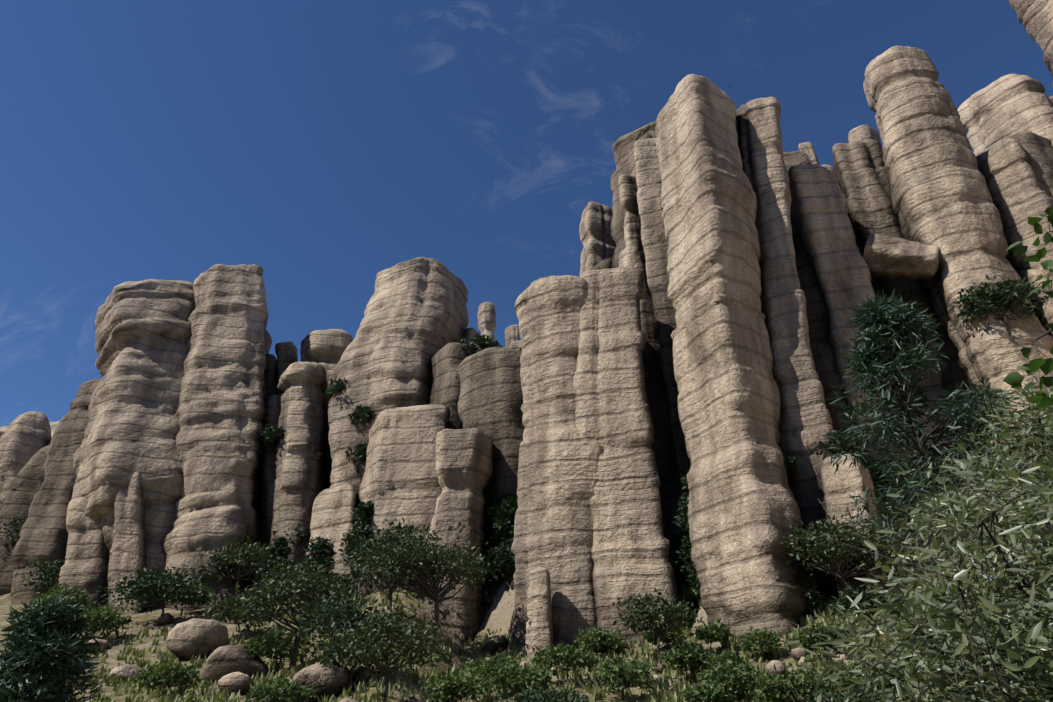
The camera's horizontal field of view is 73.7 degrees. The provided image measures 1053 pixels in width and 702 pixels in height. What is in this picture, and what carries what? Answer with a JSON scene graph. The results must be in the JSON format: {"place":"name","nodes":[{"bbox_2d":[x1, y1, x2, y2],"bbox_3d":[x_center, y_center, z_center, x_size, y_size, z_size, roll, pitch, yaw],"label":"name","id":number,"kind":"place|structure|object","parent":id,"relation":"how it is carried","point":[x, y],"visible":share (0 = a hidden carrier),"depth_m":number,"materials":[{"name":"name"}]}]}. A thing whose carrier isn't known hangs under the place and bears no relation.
{"place":"outdoors","nodes":[
{"label":"outdoors","id":0,"kind":"place"},
{"bbox_2d":[0,382,1052,701],"bbox_3d":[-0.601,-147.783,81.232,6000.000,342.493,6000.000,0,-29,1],"label":"ground","id":1,"kind":"structure","parent":0,"point":[498,616],"depth_m":42.73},
{"bbox_2d":[0,513,26,547],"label":"shrub","id":2,"kind":"object","parent":1,"relation":"on","point":[17,524],"visible":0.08,"depth_m":74.97,"materials":[{"name":"green plant"}]},
{"bbox_2d":[0,445,49,595],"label":"rock","id":3,"kind":"object","parent":1,"relation":"on","point":[26,484],"visible":0.19,"depth_m":77.78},
{"bbox_2d":[0,411,51,509],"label":"rock","id":4,"kind":"object","parent":1,"relation":"on","point":[25,437],"visible":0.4,"depth_m":90.67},
{"bbox_2d":[22,557,64,595],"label":"shrub","id":5,"kind":"object","parent":1,"relation":"on","point":[46,572],"visible":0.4,"depth_m":62.39,"materials":[{"name":"green plant"}]},
{"bbox_2d":[0,594,110,701],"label":"shrub","id":6,"kind":"object","parent":1,"relation":"on","point":[43,657],"visible":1,"depth_m":6.25,"materials":[{"name":"green plant"}]},
{"bbox_2d":[10,379,101,605],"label":"rock","id":7,"kind":"object","parent":1,"relation":"on","point":[43,534],"visible":0.23,"depth_m":71.22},
{"bbox_2d":[29,582,96,609],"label":"shrub","id":8,"kind":"object","parent":1,"relation":"on","point":[80,597],"visible":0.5,"depth_m":56.87,"materials":[{"name":"green plant"}]},
{"bbox_2d":[58,426,109,608],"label":"rock","id":9,"kind":"object","parent":1,"relation":"on","point":[85,565],"visible":0.27,"depth_m":62.06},
{"bbox_2d":[72,602,131,637],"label":"shrub","id":10,"kind":"object","parent":1,"relation":"on","point":[108,618],"visible":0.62,"depth_m":47.35,"materials":[{"name":"green plant"}]},
{"bbox_2d":[107,664,139,681],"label":"boulder","id":11,"kind":"object","parent":1,"relation":"on","point":[122,670],"visible":0.42,"depth_m":36.21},
{"bbox_2d":[108,471,150,614],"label":"rock","id":12,"kind":"object","parent":1,"relation":"on","point":[130,544],"visible":0.5,"depth_m":60.66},
{"bbox_2d":[73,279,194,609],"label":"rock","id":13,"kind":"object","parent":1,"relation":"on","point":[143,334],"visible":0.6,"depth_m":68.23,"materials":[{"name":"stone"}]},
{"bbox_2d":[94,565,209,623],"bbox_3d":[-27.912,18.579,53.104,8.478,4.553,6.112,0,-29,1],"label":"tree","id":14,"kind":"object","parent":1,"relation":"on","point":[161,588],"visible":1,"depth_m":52.37,"materials":[{"name":"green plant"}]},
{"bbox_2d":[129,660,204,692],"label":"shrub","id":15,"kind":"object","parent":1,"relation":"on","point":[167,675],"visible":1,"depth_m":29.76,"materials":[{"name":"green plant"}]},
{"bbox_2d":[166,579,215,615],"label":"shrub","id":16,"kind":"object","parent":1,"relation":"on","point":[199,601],"visible":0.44,"depth_m":56.01,"materials":[{"name":"green plant"}]},
{"bbox_2d":[166,618,228,660],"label":"boulder","id":17,"kind":"object","parent":1,"relation":"on","point":[186,640],"visible":0.81,"depth_m":41.45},
{"bbox_2d":[160,264,268,610],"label":"rock","id":18,"kind":"object","parent":1,"relation":"on","point":[221,412],"visible":0.73,"depth_m":67.18,"materials":[{"name":"stone"}]},
{"bbox_2d":[202,645,267,684],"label":"boulder","id":19,"kind":"object","parent":1,"relation":"on","point":[221,662],"visible":0.6,"depth_m":33.67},
{"bbox_2d":[195,593,276,632],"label":"tree","id":20,"kind":"object","parent":1,"relation":"on","point":[227,609],"visible":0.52,"depth_m":46.45,"materials":[{"name":"green plant"}]},
{"bbox_2d":[217,672,254,697],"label":"boulder","id":21,"kind":"object","parent":1,"relation":"on","point":[234,682],"visible":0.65,"depth_m":29.66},
{"bbox_2d":[196,535,290,596],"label":"tree","id":22,"kind":"object","parent":1,"relation":"on","point":[253,558],"visible":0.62,"depth_m":58.30,"materials":[{"name":"green plant"}]},
{"bbox_2d":[261,354,276,490],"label":"rock","id":23,"kind":"object","parent":1,"relation":"on","point":[270,376],"visible":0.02,"depth_m":78.29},
{"bbox_2d":[246,537,294,611],"bbox_3d":[-19.230,17.279,53.682,3.058,6.260,4.311,-13,-32,22],"label":"shrub","id":24,"kind":"object","parent":1,"relation":"on","point":[280,547],"visible":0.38,"depth_m":53.93,"materials":[{"name":"green plant"}]},
{"bbox_2d":[260,394,282,552],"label":"rock","id":25,"kind":"object","parent":1,"relation":"on","point":[268,466],"visible":0.27,"depth_m":67.34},
{"bbox_2d":[241,675,316,701],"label":"shrub","id":26,"kind":"object","parent":1,"relation":"on","point":[266,692],"visible":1,"depth_m":25.01,"materials":[{"name":"green plant"}]},
{"bbox_2d":[244,628,316,674],"bbox_3d":[-12.537,15.323,35.426,3.602,2.492,3.499,-24,-37,37],"label":"shrub","id":27,"kind":"object","parent":1,"relation":"on","point":[274,643],"visible":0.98,"depth_m":35.05,"materials":[{"name":"green plant"}]},
{"bbox_2d":[275,341,297,393],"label":"rock","id":28,"kind":"object","parent":1,"relation":"on","point":[286,354],"visible":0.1,"depth_m":80.42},
{"bbox_2d":[227,556,365,669],"bbox_3d":[-11.771,13.565,35.997,5.989,5.913,6.038,-11,-31,19],"label":"tree","id":29,"kind":"object","parent":1,"relation":"on","point":[305,591],"visible":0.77,"depth_m":35.71,"materials":[{"name":"green plant"}]},
{"bbox_2d":[270,361,327,594],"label":"rock","id":30,"kind":"object","parent":1,"relation":"on","point":[300,480],"visible":0.71,"depth_m":65.57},
{"bbox_2d":[260,423,284,445],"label":"ledge tree","id":31,"kind":"object","parent":30,"relation":"on","point":[273,431],"visible":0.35,"depth_m":66.86,"materials":[{"name":"green plant"}]},
{"bbox_2d":[286,535,339,610],"bbox_3d":[-14.908,16.084,49.309,3.762,6.284,4.162,17,-33,-27],"label":"shrub","id":32,"kind":"object","parent":1,"relation":"on","point":[320,550],"visible":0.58,"depth_m":50.02,"materials":[{"name":"green plant"}]},
{"bbox_2d":[292,662,352,701],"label":"boulder","id":33,"kind":"object","parent":1,"relation":"on","point":[328,679],"visible":0.69,"depth_m":26.89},
{"bbox_2d":[300,329,352,470],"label":"rock","id":34,"kind":"object","parent":1,"relation":"on","point":[325,349],"visible":0.1,"depth_m":76.57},
{"bbox_2d":[306,483,355,600],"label":"rock","id":35,"kind":"object","parent":1,"relation":"on","point":[332,517],"visible":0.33,"depth_m":58.26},
{"bbox_2d":[311,627,382,691],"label":"tree","id":36,"kind":"object","parent":1,"relation":"on","point":[333,660],"visible":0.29,"depth_m":27.76,"materials":[{"name":"green plant"}]},
{"bbox_2d":[296,585,407,663],"bbox_3d":[-7.379,12.147,29.327,4.961,4.638,4.756,0,-29,1],"label":"tree","id":37,"kind":"object","parent":1,"relation":"on","point":[338,611],"visible":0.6,"depth_m":29.28,"materials":[{"name":"green plant"}]},
{"bbox_2d":[336,500,377,593],"bbox_3d":[-12.930,15.547,54.876,4.073,7.747,4.690,17,-33,-27],"label":"shrub","id":38,"kind":"object","parent":1,"relation":"on","point":[362,512],"visible":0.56,"depth_m":54.70,"materials":[{"name":"green plant"}]},
{"bbox_2d":[350,666,371,689],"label":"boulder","id":39,"kind":"object","parent":1,"relation":"on","point":[364,674],"visible":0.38,"depth_m":28.01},
{"bbox_2d":[318,605,447,701],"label":"tree","id":40,"kind":"object","parent":1,"relation":"on","point":[392,629],"visible":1,"depth_m":23.78,"materials":[{"name":"green plant"}]},
{"bbox_2d":[328,257,468,528],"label":"rock","id":41,"kind":"object","parent":1,"relation":"on","point":[415,320],"visible":0.52,"depth_m":66.77,"materials":[{"name":"stone"}]},
{"bbox_2d":[345,443,366,476],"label":"ledge tree","id":42,"kind":"object","parent":41,"relation":"attached to","point":[361,452],"visible":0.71,"depth_m":61.82,"materials":[{"name":"green plant"}]},
{"bbox_2d":[348,404,375,424],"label":"ledge tree","id":43,"kind":"object","parent":41,"relation":"attached to","point":[363,411],"visible":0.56,"depth_m":63.04,"materials":[{"name":"green plant"}]},
{"bbox_2d":[353,404,449,596],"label":"rock","id":44,"kind":"object","parent":1,"relation":"on","point":[399,480],"visible":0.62,"depth_m":56.69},
{"bbox_2d":[344,517,458,622],"bbox_3d":[-7.715,13.492,42.457,7.083,6.377,7.230,0,-29,1],"label":"tree","id":45,"kind":"object","parent":1,"relation":"on","point":[398,529],"visible":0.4,"depth_m":42.06,"materials":[{"name":"green plant"}]},
{"bbox_2d":[357,522,502,651],"bbox_3d":[-5.384,13.076,38.871,7.103,7.104,7.388,-16,-33,26],"label":"tree","id":46,"kind":"object","parent":1,"relation":"on","point":[408,558],"visible":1,"depth_m":38.80,"materials":[{"name":"green plant"}]},
{"bbox_2d":[428,343,477,428],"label":"rock","id":47,"kind":"object","parent":1,"relation":"on","point":[446,361],"visible":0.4,"depth_m":63.48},
{"bbox_2d":[423,428,492,646],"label":"rock","id":48,"kind":"object","parent":1,"relation":"on","point":[464,465],"visible":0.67,"depth_m":48.95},
{"bbox_2d":[423,666,492,701],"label":"shrub","id":49,"kind":"object","parent":1,"relation":"on","point":[465,684],"visible":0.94,"depth_m":26.97,"materials":[{"name":"green plant"}]},
{"bbox_2d":[477,302,495,339],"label":"rock","id":50,"kind":"object","parent":1,"relation":"on","point":[486,315],"visible":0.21,"depth_m":90.02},
{"bbox_2d":[459,652,520,696],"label":"shrub","id":51,"kind":"object","parent":1,"relation":"on","point":[487,663],"visible":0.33,"depth_m":29.36,"materials":[{"name":"green plant"}]},
{"bbox_2d":[457,347,524,592],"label":"rock","id":52,"kind":"object","parent":1,"relation":"on","point":[490,401],"visible":0.35,"depth_m":54.71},
{"bbox_2d":[457,332,502,352],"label":"ledge tree","id":53,"kind":"object","parent":52,"relation":"on","point":[482,343],"visible":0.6,"depth_m":63.92,"materials":[{"name":"green plant"}]},
{"bbox_2d":[481,635,507,653],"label":"boulder","id":54,"kind":"object","parent":1,"relation":"on","point":[493,643],"visible":0.54,"depth_m":40.18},
{"bbox_2d":[482,495,517,589],"bbox_3d":[-1.417,13.437,48.867,3.383,7.021,4.017,0,-29,1],"label":"bush","id":55,"kind":"object","parent":1,"relation":"on","point":[505,526],"visible":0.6,"depth_m":48.21,"materials":[{"name":"green plant"}]},
{"bbox_2d":[0,584,1012,701],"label":"grass tufts","id":56,"kind":"object","parent":1,"relation":"on","point":[654,695],"visible":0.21,"depth_m":31.77,"materials":[{"name":"green plant"}]},
{"bbox_2d":[505,325,519,347],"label":"rock","id":57,"kind":"object","parent":1,"relation":"on","point":[512,334],"visible":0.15,"depth_m":84.35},
{"bbox_2d":[476,658,553,696],"bbox_3d":[-0.367,12.557,26.277,2.628,2.099,2.684,-14,-32,23],"label":"shrub","id":58,"kind":"object","parent":1,"relation":"on","point":[524,680],"visible":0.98,"depth_m":26.20,"materials":[{"name":"green plant"}]},
{"bbox_2d":[525,567,553,656],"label":"rock","id":59,"kind":"object","parent":1,"relation":"on","point":[539,631],"visible":0.58,"depth_m":37.68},
{"bbox_2d":[502,683,595,701],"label":"shrub","id":60,"kind":"object","parent":1,"relation":"on","point":[547,695],"visible":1,"depth_m":18.24,"materials":[{"name":"green plant"}]},
{"bbox_2d":[510,275,602,649],"bbox_3d":[2.199,6.879,45.269,6.564,26.495,4.943,-25,-37,37],"label":"rock","id":61,"kind":"object","parent":1,"relation":"on","point":[557,482],"visible":0.73,"depth_m":43.26,"materials":[{"name":"stone"}]},
{"bbox_2d":[529,640,598,681],"bbox_3d":[1.608,13.269,29.448,3.011,1.999,2.670,0,-29,1],"label":"shrub","id":62,"kind":"object","parent":1,"relation":"on","point":[574,658],"visible":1,"depth_m":29.13,"materials":[{"name":"green plant"}]},
{"bbox_2d":[579,201,615,274],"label":"rock","id":63,"kind":"object","parent":1,"relation":"on","point":[598,242],"visible":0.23,"depth_m":69.63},
{"bbox_2d":[573,624,627,656],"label":"shrub","id":64,"kind":"object","parent":1,"relation":"on","point":[608,640],"visible":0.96,"depth_m":35.36,"materials":[{"name":"green plant"}]},
{"bbox_2d":[573,267,677,644],"bbox_3d":[5.330,6.385,44.211,4.713,27.064,6.213,14,-32,-24],"label":"rock","id":65,"kind":"object","parent":1,"relation":"on","point":[630,549],"visible":0.6,"depth_m":42.87,"materials":[{"name":"stone"}]},
{"bbox_2d":[594,654,663,701],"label":"shrub","id":66,"kind":"object","parent":1,"relation":"on","point":[626,676],"visible":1,"depth_m":25.79,"materials":[{"name":"green plant"}]},
{"bbox_2d":[619,246,639,267],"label":"rock","id":67,"kind":"object","parent":1,"relation":"on","point":[627,256],"visible":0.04,"depth_m":57.21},
{"bbox_2d":[610,132,653,267],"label":"rock","id":68,"kind":"object","parent":1,"relation":"on","point":[628,167],"visible":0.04,"depth_m":63.91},
{"bbox_2d":[613,121,656,168],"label":"rock","id":69,"kind":"object","parent":1,"relation":"on","point":[623,146],"visible":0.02,"depth_m":74.42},
{"bbox_2d":[618,174,676,488],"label":"rock","id":70,"kind":"object","parent":1,"relation":"on","point":[658,402],"visible":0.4,"depth_m":51.77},
{"bbox_2d":[612,587,702,663],"bbox_3d":[6.158,12.906,32.344,3.910,3.680,4.130,-14,-32,24],"label":"tree","id":71,"kind":"object","parent":1,"relation":"on","point":[658,614],"visible":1,"depth_m":31.99,"materials":[{"name":"green plant"}]},
{"bbox_2d":[634,138,690,511],"bbox_3d":[10.909,-0.153,50.464,3.600,41.006,3.667,-2,-29,0],"label":"rock","id":72,"kind":"object","parent":1,"relation":"on","point":[655,243],"visible":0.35,"depth_m":52.62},
{"bbox_2d":[642,626,687,648],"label":"shrub","id":73,"kind":"object","parent":1,"relation":"on","point":[673,636],"visible":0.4,"depth_m":34.74,"materials":[{"name":"green plant"}]},
{"bbox_2d":[672,469,691,574],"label":"bush","id":74,"kind":"object","parent":1,"relation":"on","point":[681,524],"visible":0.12,"depth_m":40.18,"materials":[{"name":"green plant"}]},
{"bbox_2d":[661,639,710,680],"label":"shrub","id":75,"kind":"object","parent":1,"relation":"on","point":[678,643],"visible":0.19,"depth_m":28.40,"materials":[{"name":"green plant"}]},
{"bbox_2d":[658,639,716,675],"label":"shrub","id":76,"kind":"object","parent":1,"relation":"on","point":[682,662],"visible":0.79,"depth_m":27.96,"materials":[{"name":"green plant"}]},
{"bbox_2d":[679,680,736,701],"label":"shrub","id":77,"kind":"object","parent":1,"relation":"on","point":[716,692],"visible":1,"depth_m":22.16,"materials":[{"name":"green plant"}]},
{"bbox_2d":[689,618,733,647],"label":"shrub","id":78,"kind":"object","parent":1,"relation":"on","point":[716,632],"visible":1,"depth_m":31.86,"materials":[{"name":"green plant"}]},
{"bbox_2d":[696,657,762,700],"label":"shrub","id":79,"kind":"object","parent":1,"relation":"on","point":[739,678],"visible":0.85,"depth_m":22.85,"materials":[{"name":"green plant"}]},
{"bbox_2d":[712,650,748,666],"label":"shrub","id":80,"kind":"object","parent":1,"relation":"on","point":[736,658],"visible":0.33,"depth_m":25.98,"materials":[{"name":"green plant"}]},
{"bbox_2d":[655,74,818,639],"bbox_3d":[13.559,-1.160,44.156,8.067,41.063,6.712,13,-31,-21],"label":"rock","id":81,"kind":"object","parent":1,"relation":"on","point":[743,511],"visible":0.85,"depth_m":40.75,"materials":[{"name":"stone"}]},
{"bbox_2d":[737,625,786,660],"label":"shrub","id":82,"kind":"object","parent":1,"relation":"on","point":[763,641],"visible":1,"depth_m":28.87,"materials":[{"name":"green plant"}]},
{"bbox_2d":[736,97,836,594],"bbox_3d":[16.485,-1.114,44.806,4.150,39.984,5.099,11,-30,-13],"label":"rock","id":83,"kind":"object","parent":1,"relation":"on","point":[806,421],"visible":0.54,"depth_m":43.41,"materials":[{"name":"stone"}]},
{"bbox_2d":[814,430,870,459],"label":"ledge tree","id":84,"kind":"object","parent":83,"relation":"attached to","point":[856,443],"visible":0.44,"depth_m":38.69,"materials":[{"name":"green plant"}]},
{"bbox_2d":[746,661,832,701],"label":"shrub","id":85,"kind":"object","parent":1,"relation":"on","point":[773,686],"visible":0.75,"depth_m":20.24,"materials":[{"name":"green plant"}]},
{"bbox_2d":[793,570,829,618],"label":"bush","id":86,"kind":"object","parent":1,"relation":"on","point":[810,576],"visible":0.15,"depth_m":33.29,"materials":[{"name":"green plant"}]},
{"bbox_2d":[793,619,859,660],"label":"shrub","id":87,"kind":"object","parent":1,"relation":"on","point":[806,638],"visible":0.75,"depth_m":25.23,"materials":[{"name":"green plant"}]},
{"bbox_2d":[810,556,844,596],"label":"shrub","id":88,"kind":"object","parent":1,"relation":"on","point":[823,577],"visible":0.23,"depth_m":34.67,"materials":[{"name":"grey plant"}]},
{"bbox_2d":[794,682,881,701],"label":"shrub","id":89,"kind":"object","parent":1,"relation":"on","point":[838,696],"visible":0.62,"depth_m":15.05,"materials":[{"name":"green plant"}]},
{"bbox_2d":[780,515,910,595],"bbox_3d":[14.769,10.110,32.766,6.451,4.845,6.119,0,-29,1],"label":"tree","id":90,"kind":"object","parent":1,"relation":"on","point":[838,551],"visible":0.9,"depth_m":32.31,"materials":[{"name":"green plant"}]},
{"bbox_2d":[788,164,923,438],"bbox_3d":[23.407,0.932,47.879,6.453,33.411,6.193,-4,-29,8],"label":"rock","id":91,"kind":"object","parent":1,"relation":"on","point":[819,210],"visible":0.31,"depth_m":49.86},
{"bbox_2d":[863,233,938,279],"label":"boulder","id":92,"kind":"object","parent":91,"relation":"on","point":[884,256],"visible":0.92,"depth_m":48.65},
{"bbox_2d":[805,659,908,701],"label":"shrub","id":93,"kind":"object","parent":1,"relation":"on","point":[827,686],"visible":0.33,"depth_m":18.90,"materials":[{"name":"green plant"}]},
{"bbox_2d":[820,454,895,607],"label":"rock","id":94,"kind":"object","parent":1,"relation":"on","point":[840,483],"visible":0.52,"depth_m":35.12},
{"bbox_2d":[783,151,940,490],"bbox_3d":[21.877,-2.413,51.171,7.413,32.838,8.083,-2,-29,3],"label":"rock","id":95,"kind":"object","parent":1,"relation":"on","point":[821,347],"visible":0.12,"depth_m":48.35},
{"bbox_2d":[848,125,879,142],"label":"rock","id":96,"kind":"object","parent":1,"relation":"on","point":[862,133],"visible":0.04,"depth_m":64.99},
{"bbox_2d":[829,585,901,624],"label":"shrub","id":97,"kind":"object","parent":1,"relation":"on","point":[845,602],"visible":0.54,"depth_m":28.29,"materials":[{"name":"green plant"}]},
{"bbox_2d":[854,454,903,500],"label":"bush","id":98,"kind":"object","parent":1,"relation":"on","point":[876,476],"visible":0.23,"depth_m":39.65,"materials":[{"name":"green plant"}]},
{"bbox_2d":[853,230,907,379],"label":"rock","id":99,"kind":"object","parent":1,"relation":"on","point":[876,285],"depth_m":53.03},
{"bbox_2d":[832,139,947,387],"bbox_3d":[29.624,-2.067,53.080,5.657,36.344,7.629,-17,-33,27],"label":"rock","id":100,"kind":"object","parent":1,"relation":"on","point":[864,183],"visible":0.19,"depth_m":55.63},
{"bbox_2d":[770,376,1052,701],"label":"bush","id":101,"kind":"object","parent":1,"relation":"on","point":[972,652],"visible":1,"depth_m":3.00,"materials":[{"name":"green plant"}]},
{"bbox_2d":[821,288,1050,572],"bbox_3d":[6.224,1.048,11.148,2.678,4.803,3.301,0,-29,1],"label":"bush","id":102,"kind":"object","parent":1,"relation":"on","point":[885,322],"visible":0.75,"depth_m":11.24,"materials":[{"name":"green plant"}]},
{"bbox_2d":[863,46,1052,460],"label":"rock","id":103,"kind":"object","parent":1,"relation":"on","point":[942,200],"visible":0.83,"depth_m":49.39,"materials":[{"name":"stone"}]},
{"bbox_2d":[949,275,1049,335],"bbox_3d":[30.040,-2.585,45.230,5.446,4.368,5.701,0,-29,1],"label":"ledge tree","id":104,"kind":"object","parent":103,"relation":"on","point":[1015,294],"visible":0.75,"depth_m":44.46,"materials":[{"name":"green plant"}]},
{"bbox_2d":[939,321,982,408],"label":"rock","id":105,"kind":"object","parent":1,"relation":"on","point":[954,373],"visible":0.04,"depth_m":48.01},
{"bbox_2d":[958,74,1052,156],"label":"rock","id":106,"kind":"object","parent":1,"relation":"on","point":[1001,108],"visible":0.31,"depth_m":68.73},
{"bbox_2d":[976,138,1052,282],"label":"rock","id":107,"kind":"object","parent":1,"relation":"on","point":[1010,170],"visible":0.4,"depth_m":49.73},
{"bbox_2d":[1008,0,1052,63],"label":"rock","id":108,"kind":"object","parent":1,"relation":"on","point":[1035,18],"visible":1,"depth_m":49.95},
{"bbox_2d":[1010,131,1052,186],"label":"rock","id":109,"kind":"object","parent":1,"relation":"on","point":[1038,148],"visible":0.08,"depth_m":60.61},
{"bbox_2d":[1018,269,1052,336],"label":"rock","id":110,"kind":"object","parent":1,"relation":"on","point":[1031,275],"visible":0.06,"depth_m":46.53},
{"bbox_2d":[0,0,1052,425],"label":"sky","id":111,"kind":"structure","parent":0,"point":[326,147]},
{"bbox_2d":[1003,206,1052,408],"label":"leafy branch","id":112,"kind":"object","parent":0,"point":[1014,380],"visible":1,"depth_m":4.01,"materials":[{"name":"green plant"}]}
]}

